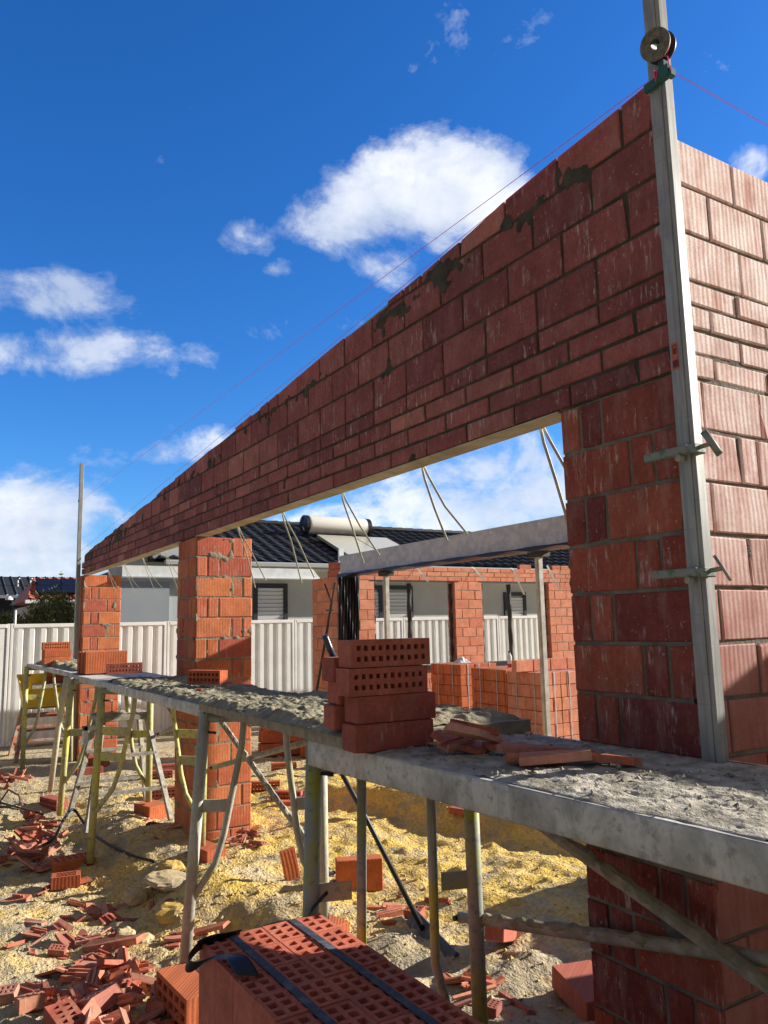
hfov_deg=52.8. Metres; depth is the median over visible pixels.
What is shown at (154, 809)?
brick
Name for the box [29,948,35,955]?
brick shard
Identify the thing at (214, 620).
brick pier
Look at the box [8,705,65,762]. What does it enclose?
step stool
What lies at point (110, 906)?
brick shard
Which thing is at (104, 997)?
brick shard
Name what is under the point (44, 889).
brick shard
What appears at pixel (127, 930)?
limestone rock
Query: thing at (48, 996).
brick shard
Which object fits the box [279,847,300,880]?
brick
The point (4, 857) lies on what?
brick shard
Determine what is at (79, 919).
brick shard
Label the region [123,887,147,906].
limestone rock
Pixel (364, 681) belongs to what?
brick
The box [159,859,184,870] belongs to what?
limestone rock
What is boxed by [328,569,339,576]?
brick
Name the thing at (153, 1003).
brick shard
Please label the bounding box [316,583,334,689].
forked prop
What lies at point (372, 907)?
brick shard
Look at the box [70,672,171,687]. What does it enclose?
scaffold plank
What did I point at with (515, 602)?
window
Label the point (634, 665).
corner wall
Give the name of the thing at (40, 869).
brick shard
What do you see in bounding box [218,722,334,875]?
cross brace
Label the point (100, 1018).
brick shard
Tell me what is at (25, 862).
brick shard
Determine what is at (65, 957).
brick shard
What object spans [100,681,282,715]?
scaffold plank
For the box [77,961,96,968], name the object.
brick shard
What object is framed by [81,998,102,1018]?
brick shard
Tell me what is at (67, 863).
brick
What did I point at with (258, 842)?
brick shard
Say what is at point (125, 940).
brick shard
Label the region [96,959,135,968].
brick shard
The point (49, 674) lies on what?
brick
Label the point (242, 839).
brick shard
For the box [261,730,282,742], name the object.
brick
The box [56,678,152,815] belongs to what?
trestle
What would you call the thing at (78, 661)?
brick
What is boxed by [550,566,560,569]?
brick
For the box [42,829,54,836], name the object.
brick shard
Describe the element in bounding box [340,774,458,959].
shovel
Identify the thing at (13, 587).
roof
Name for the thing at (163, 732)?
cross brace
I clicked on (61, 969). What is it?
brick shard
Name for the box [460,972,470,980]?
brick shard
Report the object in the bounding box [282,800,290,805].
brick
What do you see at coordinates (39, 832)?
brick shard
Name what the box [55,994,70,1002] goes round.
brick shard
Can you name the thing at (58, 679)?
brick
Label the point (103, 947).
brick shard
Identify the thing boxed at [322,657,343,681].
brick
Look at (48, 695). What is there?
plastic tub
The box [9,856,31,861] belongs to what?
brick shard
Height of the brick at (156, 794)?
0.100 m
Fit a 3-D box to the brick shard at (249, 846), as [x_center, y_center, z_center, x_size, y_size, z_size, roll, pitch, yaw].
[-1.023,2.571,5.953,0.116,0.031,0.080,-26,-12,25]
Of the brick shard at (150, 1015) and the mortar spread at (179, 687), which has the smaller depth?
the brick shard at (150, 1015)
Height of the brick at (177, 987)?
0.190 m
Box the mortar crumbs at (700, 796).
[393,730,767,825]
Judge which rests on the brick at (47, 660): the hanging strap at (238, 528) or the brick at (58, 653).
the brick at (58, 653)
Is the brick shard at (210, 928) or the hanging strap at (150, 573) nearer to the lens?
the brick shard at (210, 928)
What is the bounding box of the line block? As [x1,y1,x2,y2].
[644,55,675,93]
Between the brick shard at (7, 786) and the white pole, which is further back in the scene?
the white pole
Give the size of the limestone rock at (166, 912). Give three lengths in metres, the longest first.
0.298 x 0.282 x 0.124 m
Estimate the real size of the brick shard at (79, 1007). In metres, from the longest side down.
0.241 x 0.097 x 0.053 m
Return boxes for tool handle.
[322,634,336,656]
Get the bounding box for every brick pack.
[198,913,483,1023]
[431,661,495,708]
[471,666,511,713]
[507,669,578,739]
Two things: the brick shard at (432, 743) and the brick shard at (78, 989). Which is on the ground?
the brick shard at (78, 989)
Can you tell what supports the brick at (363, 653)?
on the brick at (364, 681)
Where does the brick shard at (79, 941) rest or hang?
on the ground
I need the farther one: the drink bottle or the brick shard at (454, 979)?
the drink bottle
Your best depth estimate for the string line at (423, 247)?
3.57 m
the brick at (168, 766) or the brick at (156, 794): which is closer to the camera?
the brick at (156, 794)
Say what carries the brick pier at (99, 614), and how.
on the ground
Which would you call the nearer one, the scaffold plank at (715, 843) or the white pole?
the scaffold plank at (715, 843)
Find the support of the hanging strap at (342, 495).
attached to the gable wall at (538, 303)
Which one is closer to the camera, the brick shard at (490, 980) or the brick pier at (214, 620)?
the brick shard at (490, 980)
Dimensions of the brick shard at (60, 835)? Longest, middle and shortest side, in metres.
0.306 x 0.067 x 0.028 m
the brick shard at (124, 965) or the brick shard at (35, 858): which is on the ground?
the brick shard at (35, 858)
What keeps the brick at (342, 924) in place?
on the ground
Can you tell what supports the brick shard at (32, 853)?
on the brick shard at (35, 858)
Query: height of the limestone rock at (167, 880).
0.080 m
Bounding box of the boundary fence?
[0,616,538,748]
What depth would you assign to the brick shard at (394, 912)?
4.48 m
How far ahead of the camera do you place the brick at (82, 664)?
7.66 m
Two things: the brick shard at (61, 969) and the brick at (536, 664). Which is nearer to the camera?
the brick shard at (61, 969)
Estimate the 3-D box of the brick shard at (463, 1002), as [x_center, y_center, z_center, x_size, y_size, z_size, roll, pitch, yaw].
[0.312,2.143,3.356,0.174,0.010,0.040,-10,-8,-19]
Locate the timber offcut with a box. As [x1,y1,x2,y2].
[31,683,62,688]
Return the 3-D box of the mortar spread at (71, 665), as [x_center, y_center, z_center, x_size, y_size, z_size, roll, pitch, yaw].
[-3.731,1.820,9.320,0.553,0.092,2.744,4,-10,-31]
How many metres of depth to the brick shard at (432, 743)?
2.63 m
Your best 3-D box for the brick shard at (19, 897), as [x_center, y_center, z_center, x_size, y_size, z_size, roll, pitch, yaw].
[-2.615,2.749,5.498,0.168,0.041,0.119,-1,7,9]
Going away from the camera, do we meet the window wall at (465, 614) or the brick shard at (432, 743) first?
the brick shard at (432, 743)
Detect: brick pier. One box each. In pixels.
[74,575,120,760]
[174,537,251,839]
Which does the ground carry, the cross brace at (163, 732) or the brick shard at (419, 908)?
the brick shard at (419, 908)
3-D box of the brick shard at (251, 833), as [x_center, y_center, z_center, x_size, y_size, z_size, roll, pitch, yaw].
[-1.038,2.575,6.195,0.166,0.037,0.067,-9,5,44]
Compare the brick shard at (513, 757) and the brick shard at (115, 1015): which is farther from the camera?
the brick shard at (115, 1015)
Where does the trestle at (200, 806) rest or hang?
on the ground
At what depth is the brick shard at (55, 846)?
6.49 m
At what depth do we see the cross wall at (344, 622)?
10.77 m
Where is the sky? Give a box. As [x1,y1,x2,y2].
[0,0,767,594]
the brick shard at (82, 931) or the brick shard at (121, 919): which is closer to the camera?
the brick shard at (82, 931)
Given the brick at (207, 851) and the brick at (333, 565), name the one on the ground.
the brick at (207, 851)
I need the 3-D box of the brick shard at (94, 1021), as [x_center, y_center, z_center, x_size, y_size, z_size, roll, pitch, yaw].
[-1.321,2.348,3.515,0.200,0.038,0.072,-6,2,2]
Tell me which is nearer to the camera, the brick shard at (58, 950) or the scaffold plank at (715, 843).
the scaffold plank at (715, 843)
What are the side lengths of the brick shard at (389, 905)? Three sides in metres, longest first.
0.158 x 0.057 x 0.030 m
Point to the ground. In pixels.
(508, 837)
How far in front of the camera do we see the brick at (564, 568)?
15.98 m
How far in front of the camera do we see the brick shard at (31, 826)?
7.10 m
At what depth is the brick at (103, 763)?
9.84 m
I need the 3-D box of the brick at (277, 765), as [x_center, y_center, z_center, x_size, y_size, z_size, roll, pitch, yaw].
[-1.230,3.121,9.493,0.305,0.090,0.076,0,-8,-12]
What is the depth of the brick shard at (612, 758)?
2.19 m
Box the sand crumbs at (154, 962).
[0,758,591,1023]
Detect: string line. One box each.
[82,88,643,549]
[86,81,648,496]
[676,73,767,125]
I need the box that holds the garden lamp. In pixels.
[5,596,13,623]
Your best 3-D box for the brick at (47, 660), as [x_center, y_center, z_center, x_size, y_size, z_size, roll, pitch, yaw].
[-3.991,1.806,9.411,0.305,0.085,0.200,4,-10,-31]
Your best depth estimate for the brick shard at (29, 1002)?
3.78 m
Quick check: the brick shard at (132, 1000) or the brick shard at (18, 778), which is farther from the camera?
the brick shard at (18, 778)
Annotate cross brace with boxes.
[157,726,172,735]
[166,707,196,750]
[210,739,307,769]
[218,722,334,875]
[452,911,767,967]
[538,830,767,994]
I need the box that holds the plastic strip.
[197,891,327,942]
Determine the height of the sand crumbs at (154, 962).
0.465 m
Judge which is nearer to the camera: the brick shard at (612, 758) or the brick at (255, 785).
the brick shard at (612, 758)
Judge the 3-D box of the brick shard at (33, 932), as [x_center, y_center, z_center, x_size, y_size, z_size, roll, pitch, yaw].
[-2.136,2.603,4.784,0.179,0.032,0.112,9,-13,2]
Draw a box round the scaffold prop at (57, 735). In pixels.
[47,676,69,792]
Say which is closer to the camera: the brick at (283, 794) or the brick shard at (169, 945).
the brick shard at (169, 945)
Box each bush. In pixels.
[0,610,24,697]
[20,586,74,623]
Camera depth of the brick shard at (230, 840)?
6.11 m
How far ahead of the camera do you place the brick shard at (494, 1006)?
3.33 m
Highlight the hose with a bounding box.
[42,808,155,862]
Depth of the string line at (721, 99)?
2.69 m
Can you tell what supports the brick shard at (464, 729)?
on the brick shard at (477, 748)
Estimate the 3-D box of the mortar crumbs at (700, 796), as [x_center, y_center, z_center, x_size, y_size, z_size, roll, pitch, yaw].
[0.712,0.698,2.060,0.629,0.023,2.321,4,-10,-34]
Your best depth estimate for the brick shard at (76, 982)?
4.09 m
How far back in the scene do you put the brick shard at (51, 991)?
3.89 m
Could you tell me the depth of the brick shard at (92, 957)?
4.35 m
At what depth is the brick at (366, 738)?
2.57 m
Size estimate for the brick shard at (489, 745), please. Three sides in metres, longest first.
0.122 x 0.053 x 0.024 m
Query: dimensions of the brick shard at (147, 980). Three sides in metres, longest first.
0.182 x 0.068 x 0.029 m
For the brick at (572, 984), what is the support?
on the ground
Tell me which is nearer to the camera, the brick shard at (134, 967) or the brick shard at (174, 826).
the brick shard at (134, 967)
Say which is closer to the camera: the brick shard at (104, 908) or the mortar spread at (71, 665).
the brick shard at (104, 908)
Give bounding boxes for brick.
[39,794,67,811]
[41,642,69,649]
[41,649,70,656]
[41,656,70,664]
[46,676,63,682]
[47,672,62,676]
[49,852,94,872]
[50,870,80,890]
[76,765,102,775]
[77,650,118,673]
[80,650,122,673]
[84,651,127,673]
[88,758,109,766]
[106,662,141,673]
[134,800,166,818]
[139,769,172,779]
[152,763,174,769]
[152,786,173,798]
[156,962,198,1023]
[187,670,227,683]
[188,840,225,863]
[251,780,279,792]
[258,730,260,742]
[258,743,264,751]
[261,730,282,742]
[261,743,283,756]
[270,790,302,799]
[271,761,296,770]
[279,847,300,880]
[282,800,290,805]
[290,735,303,741]
[290,741,299,754]
[303,746,305,756]
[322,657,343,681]
[324,704,347,729]
[328,561,339,569]
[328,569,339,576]
[328,681,344,704]
[329,914,349,932]
[335,854,382,891]
[336,665,427,696]
[338,638,429,667]
[342,718,433,753]
[344,691,435,724]
[449,806,463,815]
[485,927,516,942]
[511,659,532,671]
[517,565,530,569]
[530,659,549,670]
[547,658,566,669]
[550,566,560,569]
[552,960,595,1021]
[561,566,568,569]
[563,657,574,668]
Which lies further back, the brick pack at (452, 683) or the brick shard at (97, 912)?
the brick pack at (452, 683)
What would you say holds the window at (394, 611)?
in the neighbour house at (275, 599)
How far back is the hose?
6.32 m
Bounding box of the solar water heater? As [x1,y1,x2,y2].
[299,515,398,554]
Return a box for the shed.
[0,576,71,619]
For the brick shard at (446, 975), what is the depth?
3.69 m
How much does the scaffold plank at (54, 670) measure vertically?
0.050 m
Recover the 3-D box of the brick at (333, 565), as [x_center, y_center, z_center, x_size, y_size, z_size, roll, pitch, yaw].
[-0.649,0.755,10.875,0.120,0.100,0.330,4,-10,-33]
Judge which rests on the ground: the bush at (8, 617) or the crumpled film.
the bush at (8, 617)
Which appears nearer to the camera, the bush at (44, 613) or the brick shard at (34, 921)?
the brick shard at (34, 921)
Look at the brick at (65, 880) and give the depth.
5.71 m
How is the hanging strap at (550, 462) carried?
attached to the gable wall at (538, 303)
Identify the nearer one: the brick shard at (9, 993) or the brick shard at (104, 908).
the brick shard at (9, 993)
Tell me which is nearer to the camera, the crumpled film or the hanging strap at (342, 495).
the hanging strap at (342, 495)
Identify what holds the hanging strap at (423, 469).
attached to the gable wall at (538, 303)
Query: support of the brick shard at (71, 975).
on the ground
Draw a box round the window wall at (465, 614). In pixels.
[359,565,574,691]
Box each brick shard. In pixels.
[0,854,8,862]
[0,983,20,1004]
[2,939,27,948]
[3,894,31,901]
[4,782,9,789]
[6,845,13,854]
[6,848,16,851]
[9,775,28,781]
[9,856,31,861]
[10,839,29,858]
[13,829,38,848]
[13,841,31,853]
[14,990,45,1014]
[15,849,40,857]
[15,855,35,869]
[17,823,43,830]
[20,865,37,870]
[20,926,47,938]
[20,981,41,993]
[21,832,36,841]
[22,810,35,818]
[22,918,47,925]
[24,841,36,846]
[27,933,49,950]
[28,855,43,860]
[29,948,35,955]
[31,842,52,848]
[31,865,50,871]
[31,980,49,990]
[32,814,39,822]
[35,970,60,976]
[35,988,70,1011]
[36,826,41,844]
[36,884,50,894]
[37,844,49,860]
[37,862,48,866]
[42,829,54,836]
[42,999,85,1023]
[43,820,60,825]
[46,918,74,931]
[47,840,60,855]
[47,944,67,956]
[47,984,59,1003]
[54,932,80,949]
[54,967,67,973]
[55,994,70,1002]
[56,954,68,959]
[56,996,81,1009]
[57,829,68,838]
[57,915,74,920]
[58,968,88,982]
[66,899,84,906]
[68,980,89,1002]
[69,958,85,967]
[71,915,85,922]
[72,979,85,985]
[75,933,103,945]
[76,928,87,936]
[77,934,89,940]
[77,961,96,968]
[77,981,122,1012]
[80,876,91,883]
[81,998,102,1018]
[82,933,146,952]
[83,915,101,921]
[83,952,110,960]
[83,1006,93,1023]
[85,903,98,913]
[85,981,101,992]
[86,949,115,951]
[86,966,104,984]
[87,948,112,960]
[89,1018,112,1023]
[92,908,101,917]
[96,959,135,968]
[97,944,106,950]
[97,1014,107,1023]
[98,910,119,925]
[98,1005,131,1023]
[99,927,114,933]
[100,901,108,915]
[102,968,125,982]
[107,903,115,910]
[108,930,116,937]
[110,977,141,993]
[111,961,137,971]
[114,904,127,908]
[116,917,137,921]
[116,946,130,967]
[116,992,145,1008]
[118,1007,129,1023]
[119,972,133,980]
[124,960,139,972]
[127,980,145,998]
[128,959,148,991]
[128,972,155,985]
[130,1019,144,1023]
[134,1007,165,1022]
[135,1018,175,1023]
[139,960,155,972]
[145,997,166,1016]
[148,899,154,910]
[150,980,155,996]
[160,942,179,948]
[162,823,181,830]
[163,931,193,941]
[193,920,229,935]
[225,838,236,843]
[231,842,245,845]
[233,833,247,841]
[236,829,248,833]
[238,837,245,842]
[246,843,257,848]
[247,829,260,837]
[248,840,267,844]
[366,904,382,909]
[375,908,403,917]
[381,902,406,908]
[381,920,397,924]
[403,904,425,919]
[424,897,451,903]
[427,742,437,745]
[430,729,488,754]
[437,736,475,752]
[441,718,501,742]
[443,972,451,978]
[444,976,464,983]
[452,984,496,1000]
[454,998,471,1007]
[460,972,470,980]
[460,981,470,989]
[482,739,506,750]
[486,975,495,984]
[487,975,505,991]
[487,998,501,1017]
[496,741,595,752]
[498,991,535,1014]
[503,753,519,761]
[504,998,522,1006]
[518,749,592,765]
[554,747,642,765]
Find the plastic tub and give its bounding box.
[16,673,66,707]
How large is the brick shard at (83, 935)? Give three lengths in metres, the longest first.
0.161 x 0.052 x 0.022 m
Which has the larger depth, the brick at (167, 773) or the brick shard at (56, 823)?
the brick at (167, 773)
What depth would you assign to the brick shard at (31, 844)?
6.60 m
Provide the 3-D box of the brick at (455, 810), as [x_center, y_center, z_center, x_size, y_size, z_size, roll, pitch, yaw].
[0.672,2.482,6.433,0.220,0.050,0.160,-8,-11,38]
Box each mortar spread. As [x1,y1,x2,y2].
[36,659,76,670]
[108,675,286,703]
[199,690,519,737]
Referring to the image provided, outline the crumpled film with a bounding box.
[453,657,470,662]
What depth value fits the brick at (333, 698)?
2.67 m
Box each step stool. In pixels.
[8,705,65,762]
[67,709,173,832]
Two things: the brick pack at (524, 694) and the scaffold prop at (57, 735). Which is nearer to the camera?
the scaffold prop at (57, 735)
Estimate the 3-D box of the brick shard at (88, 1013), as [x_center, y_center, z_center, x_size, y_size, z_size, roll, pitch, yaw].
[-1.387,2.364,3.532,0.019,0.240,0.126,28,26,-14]
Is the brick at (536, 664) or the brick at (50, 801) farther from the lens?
the brick at (536, 664)
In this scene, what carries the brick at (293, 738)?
on the brick at (295, 751)
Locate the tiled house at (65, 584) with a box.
[10,577,75,622]
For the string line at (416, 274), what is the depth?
3.60 m
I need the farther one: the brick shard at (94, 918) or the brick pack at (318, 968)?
the brick shard at (94, 918)
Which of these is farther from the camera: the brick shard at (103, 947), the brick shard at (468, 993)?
the brick shard at (103, 947)
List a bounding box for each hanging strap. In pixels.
[124,564,141,596]
[142,558,161,592]
[164,551,177,589]
[237,527,266,587]
[281,512,314,582]
[341,493,379,562]
[421,467,467,539]
[539,428,565,518]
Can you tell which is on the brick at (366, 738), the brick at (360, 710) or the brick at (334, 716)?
the brick at (360, 710)
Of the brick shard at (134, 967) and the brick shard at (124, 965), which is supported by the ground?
the brick shard at (134, 967)
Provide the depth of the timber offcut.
11.03 m
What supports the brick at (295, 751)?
on the ground
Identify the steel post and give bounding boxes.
[378,571,393,638]
[527,551,550,735]
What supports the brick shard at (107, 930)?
on the ground
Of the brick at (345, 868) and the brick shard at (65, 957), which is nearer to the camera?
the brick shard at (65, 957)
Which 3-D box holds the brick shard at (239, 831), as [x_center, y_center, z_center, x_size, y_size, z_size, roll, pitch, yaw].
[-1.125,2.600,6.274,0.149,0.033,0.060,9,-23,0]
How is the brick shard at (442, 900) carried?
on the ground
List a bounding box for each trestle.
[20,666,73,768]
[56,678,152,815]
[86,687,206,863]
[179,712,328,962]
[302,745,487,1023]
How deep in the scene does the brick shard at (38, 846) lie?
6.50 m
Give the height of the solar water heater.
1.220 m
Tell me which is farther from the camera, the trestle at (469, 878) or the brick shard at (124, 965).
the brick shard at (124, 965)
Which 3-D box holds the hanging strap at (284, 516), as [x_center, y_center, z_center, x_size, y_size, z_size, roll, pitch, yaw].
[-0.603,0.242,5.392,0.233,0.500,0.108,0,-8,-9]
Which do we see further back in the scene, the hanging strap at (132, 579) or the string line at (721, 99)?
the hanging strap at (132, 579)
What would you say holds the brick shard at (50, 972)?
on the ground
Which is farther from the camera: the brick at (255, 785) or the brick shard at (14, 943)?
the brick at (255, 785)
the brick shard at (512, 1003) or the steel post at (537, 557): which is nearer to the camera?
the brick shard at (512, 1003)
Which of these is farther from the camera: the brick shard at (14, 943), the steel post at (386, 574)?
the steel post at (386, 574)
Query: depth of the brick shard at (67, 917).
5.13 m
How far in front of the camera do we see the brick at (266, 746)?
10.44 m
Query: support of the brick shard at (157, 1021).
on the ground
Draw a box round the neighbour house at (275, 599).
[101,520,569,692]
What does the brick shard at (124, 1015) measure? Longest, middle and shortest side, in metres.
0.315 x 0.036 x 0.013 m
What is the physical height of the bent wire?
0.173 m
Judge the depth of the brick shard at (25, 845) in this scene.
6.56 m
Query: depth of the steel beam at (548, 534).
8.27 m
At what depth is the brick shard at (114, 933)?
4.65 m
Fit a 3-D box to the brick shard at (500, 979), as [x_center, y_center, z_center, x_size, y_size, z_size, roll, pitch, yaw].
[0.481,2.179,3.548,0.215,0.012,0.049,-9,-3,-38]
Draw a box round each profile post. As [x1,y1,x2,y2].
[73,463,83,760]
[642,0,728,763]
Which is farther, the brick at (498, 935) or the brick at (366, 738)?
the brick at (498, 935)
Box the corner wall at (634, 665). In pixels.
[561,140,767,1023]
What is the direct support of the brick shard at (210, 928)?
on the ground
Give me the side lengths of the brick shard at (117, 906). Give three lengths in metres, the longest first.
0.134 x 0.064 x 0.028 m
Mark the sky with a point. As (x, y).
(190, 189)
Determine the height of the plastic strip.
0.095 m
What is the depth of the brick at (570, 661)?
10.91 m
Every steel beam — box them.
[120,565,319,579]
[336,515,569,576]
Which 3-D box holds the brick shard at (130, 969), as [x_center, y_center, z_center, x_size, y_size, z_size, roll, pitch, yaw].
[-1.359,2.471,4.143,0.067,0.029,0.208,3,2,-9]
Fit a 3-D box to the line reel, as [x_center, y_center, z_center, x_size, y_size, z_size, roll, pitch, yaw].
[0.885,-1.506,2.499,0.074,0.110,0.100,7,-12,-44]
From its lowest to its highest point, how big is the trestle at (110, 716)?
0.981 m
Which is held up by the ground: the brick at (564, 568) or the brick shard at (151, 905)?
the brick shard at (151, 905)
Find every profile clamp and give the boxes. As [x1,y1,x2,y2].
[644,429,722,462]
[652,554,731,583]
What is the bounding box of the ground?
[0,717,594,1023]
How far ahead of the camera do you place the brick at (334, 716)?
2.64 m
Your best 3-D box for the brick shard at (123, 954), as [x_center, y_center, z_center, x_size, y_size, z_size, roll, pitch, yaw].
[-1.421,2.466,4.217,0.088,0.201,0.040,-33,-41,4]
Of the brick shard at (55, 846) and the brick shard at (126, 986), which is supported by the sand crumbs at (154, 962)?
the brick shard at (126, 986)
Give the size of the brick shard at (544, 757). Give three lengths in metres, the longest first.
0.234 x 0.066 x 0.027 m
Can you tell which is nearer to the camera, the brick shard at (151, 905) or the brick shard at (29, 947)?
the brick shard at (29, 947)
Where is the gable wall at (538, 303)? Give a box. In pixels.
[82,89,671,574]
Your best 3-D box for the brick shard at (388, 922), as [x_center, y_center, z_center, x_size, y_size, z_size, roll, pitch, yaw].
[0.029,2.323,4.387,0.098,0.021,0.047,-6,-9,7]
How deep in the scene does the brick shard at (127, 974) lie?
4.01 m
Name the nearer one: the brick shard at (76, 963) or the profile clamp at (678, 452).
the profile clamp at (678, 452)
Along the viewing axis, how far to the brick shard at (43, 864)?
6.17 m
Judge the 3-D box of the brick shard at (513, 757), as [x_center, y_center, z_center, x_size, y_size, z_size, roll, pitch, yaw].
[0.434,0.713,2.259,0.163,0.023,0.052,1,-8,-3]
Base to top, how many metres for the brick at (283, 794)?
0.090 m
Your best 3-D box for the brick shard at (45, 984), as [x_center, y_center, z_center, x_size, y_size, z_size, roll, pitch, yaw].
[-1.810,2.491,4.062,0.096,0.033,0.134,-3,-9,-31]
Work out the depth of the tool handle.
2.76 m
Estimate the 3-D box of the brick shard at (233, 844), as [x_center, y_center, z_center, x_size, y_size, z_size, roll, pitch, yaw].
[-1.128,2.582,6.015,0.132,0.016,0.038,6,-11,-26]
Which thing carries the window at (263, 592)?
in the neighbour house at (275, 599)
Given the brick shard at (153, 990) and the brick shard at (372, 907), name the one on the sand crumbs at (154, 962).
the brick shard at (153, 990)
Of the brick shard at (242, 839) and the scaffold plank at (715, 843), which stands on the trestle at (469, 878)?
the scaffold plank at (715, 843)
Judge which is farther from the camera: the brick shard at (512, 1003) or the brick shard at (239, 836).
the brick shard at (239, 836)
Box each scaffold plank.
[27,663,80,676]
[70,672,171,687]
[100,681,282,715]
[199,703,530,748]
[308,732,767,893]
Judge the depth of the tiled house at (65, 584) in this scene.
28.38 m
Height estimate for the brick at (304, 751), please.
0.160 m
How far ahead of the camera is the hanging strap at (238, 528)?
6.10 m
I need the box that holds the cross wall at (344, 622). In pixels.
[312,576,358,691]
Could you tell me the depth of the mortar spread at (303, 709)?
3.29 m
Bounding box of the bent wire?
[0,789,43,814]
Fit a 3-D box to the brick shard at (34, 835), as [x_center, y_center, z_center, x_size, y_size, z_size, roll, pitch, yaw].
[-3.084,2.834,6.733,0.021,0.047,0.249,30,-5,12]
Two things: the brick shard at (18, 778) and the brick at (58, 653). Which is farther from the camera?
the brick at (58, 653)
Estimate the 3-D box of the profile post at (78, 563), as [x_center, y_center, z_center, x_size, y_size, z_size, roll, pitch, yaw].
[-4.227,1.348,10.654,0.055,4.130,0.163,4,-10,-31]
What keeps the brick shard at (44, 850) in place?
on the ground
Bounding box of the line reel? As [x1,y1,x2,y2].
[640,27,675,64]
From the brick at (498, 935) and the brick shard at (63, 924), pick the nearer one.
the brick at (498, 935)
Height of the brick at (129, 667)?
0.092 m
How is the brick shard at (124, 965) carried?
on the brick shard
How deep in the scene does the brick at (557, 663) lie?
10.78 m
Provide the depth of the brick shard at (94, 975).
4.05 m
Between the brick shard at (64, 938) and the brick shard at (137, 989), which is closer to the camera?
the brick shard at (137, 989)
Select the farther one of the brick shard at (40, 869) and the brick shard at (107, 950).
the brick shard at (40, 869)
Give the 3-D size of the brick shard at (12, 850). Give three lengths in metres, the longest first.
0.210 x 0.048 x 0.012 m
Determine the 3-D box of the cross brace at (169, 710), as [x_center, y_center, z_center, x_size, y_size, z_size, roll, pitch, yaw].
[-1.800,1.819,6.735,0.060,0.448,1.233,4,-10,-32]
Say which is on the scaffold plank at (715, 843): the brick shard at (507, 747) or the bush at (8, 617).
the brick shard at (507, 747)
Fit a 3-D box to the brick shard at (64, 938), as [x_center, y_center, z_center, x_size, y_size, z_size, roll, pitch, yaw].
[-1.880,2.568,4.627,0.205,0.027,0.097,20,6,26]
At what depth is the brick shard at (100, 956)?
4.34 m
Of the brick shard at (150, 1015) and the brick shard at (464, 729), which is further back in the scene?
the brick shard at (150, 1015)
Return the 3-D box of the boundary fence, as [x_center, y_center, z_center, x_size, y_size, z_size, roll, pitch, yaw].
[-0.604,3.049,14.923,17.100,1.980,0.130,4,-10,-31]
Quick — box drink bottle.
[507,651,511,666]
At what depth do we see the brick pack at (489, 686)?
11.12 m
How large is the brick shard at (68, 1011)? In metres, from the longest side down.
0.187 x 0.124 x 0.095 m
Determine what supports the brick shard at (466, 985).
on the ground
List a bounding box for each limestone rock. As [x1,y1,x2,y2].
[115,926,136,936]
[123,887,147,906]
[138,932,154,943]
[142,869,185,891]
[155,900,183,924]
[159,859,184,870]
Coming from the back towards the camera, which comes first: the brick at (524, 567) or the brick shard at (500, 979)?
the brick at (524, 567)
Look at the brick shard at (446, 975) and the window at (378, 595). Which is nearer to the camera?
the brick shard at (446, 975)
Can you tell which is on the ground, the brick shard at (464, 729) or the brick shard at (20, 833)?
the brick shard at (20, 833)
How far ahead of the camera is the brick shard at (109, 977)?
4.06 m
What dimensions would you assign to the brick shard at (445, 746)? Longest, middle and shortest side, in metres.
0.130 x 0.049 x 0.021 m
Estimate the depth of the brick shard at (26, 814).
7.32 m
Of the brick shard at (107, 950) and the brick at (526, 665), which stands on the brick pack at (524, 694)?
the brick at (526, 665)
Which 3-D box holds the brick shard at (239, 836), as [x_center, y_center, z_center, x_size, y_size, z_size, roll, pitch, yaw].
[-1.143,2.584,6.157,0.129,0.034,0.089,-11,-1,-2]
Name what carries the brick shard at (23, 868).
on the ground
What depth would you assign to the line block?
2.48 m
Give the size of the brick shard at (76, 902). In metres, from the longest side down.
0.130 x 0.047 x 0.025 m
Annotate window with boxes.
[253,583,287,619]
[375,585,382,617]
[389,585,413,637]
[503,592,526,615]
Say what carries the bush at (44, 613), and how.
on the ground
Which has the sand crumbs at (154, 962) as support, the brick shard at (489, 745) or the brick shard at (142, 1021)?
the brick shard at (142, 1021)
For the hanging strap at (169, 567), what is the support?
attached to the gable wall at (538, 303)
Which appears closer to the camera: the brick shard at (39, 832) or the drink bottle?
the brick shard at (39, 832)
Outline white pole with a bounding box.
[14,610,16,623]
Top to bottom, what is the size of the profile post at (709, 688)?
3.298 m
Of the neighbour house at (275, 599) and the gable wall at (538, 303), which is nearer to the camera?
the gable wall at (538, 303)
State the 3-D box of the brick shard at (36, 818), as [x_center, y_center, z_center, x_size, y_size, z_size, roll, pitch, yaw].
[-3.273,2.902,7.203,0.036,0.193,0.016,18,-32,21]
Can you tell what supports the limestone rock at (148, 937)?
on the ground
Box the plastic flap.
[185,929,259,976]
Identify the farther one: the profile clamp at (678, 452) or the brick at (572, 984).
the brick at (572, 984)
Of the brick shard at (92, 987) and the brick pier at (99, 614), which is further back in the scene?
the brick pier at (99, 614)
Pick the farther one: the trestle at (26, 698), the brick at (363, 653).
the trestle at (26, 698)
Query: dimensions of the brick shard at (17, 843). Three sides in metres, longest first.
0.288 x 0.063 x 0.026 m
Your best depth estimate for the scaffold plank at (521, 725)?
2.92 m
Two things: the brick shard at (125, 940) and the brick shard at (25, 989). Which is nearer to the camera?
the brick shard at (25, 989)
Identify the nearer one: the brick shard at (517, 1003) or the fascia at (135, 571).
the brick shard at (517, 1003)
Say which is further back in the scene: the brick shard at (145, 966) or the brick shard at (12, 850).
the brick shard at (12, 850)
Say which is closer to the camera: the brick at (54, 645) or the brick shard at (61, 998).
the brick shard at (61, 998)
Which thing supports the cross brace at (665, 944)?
attached to the trestle at (469, 878)

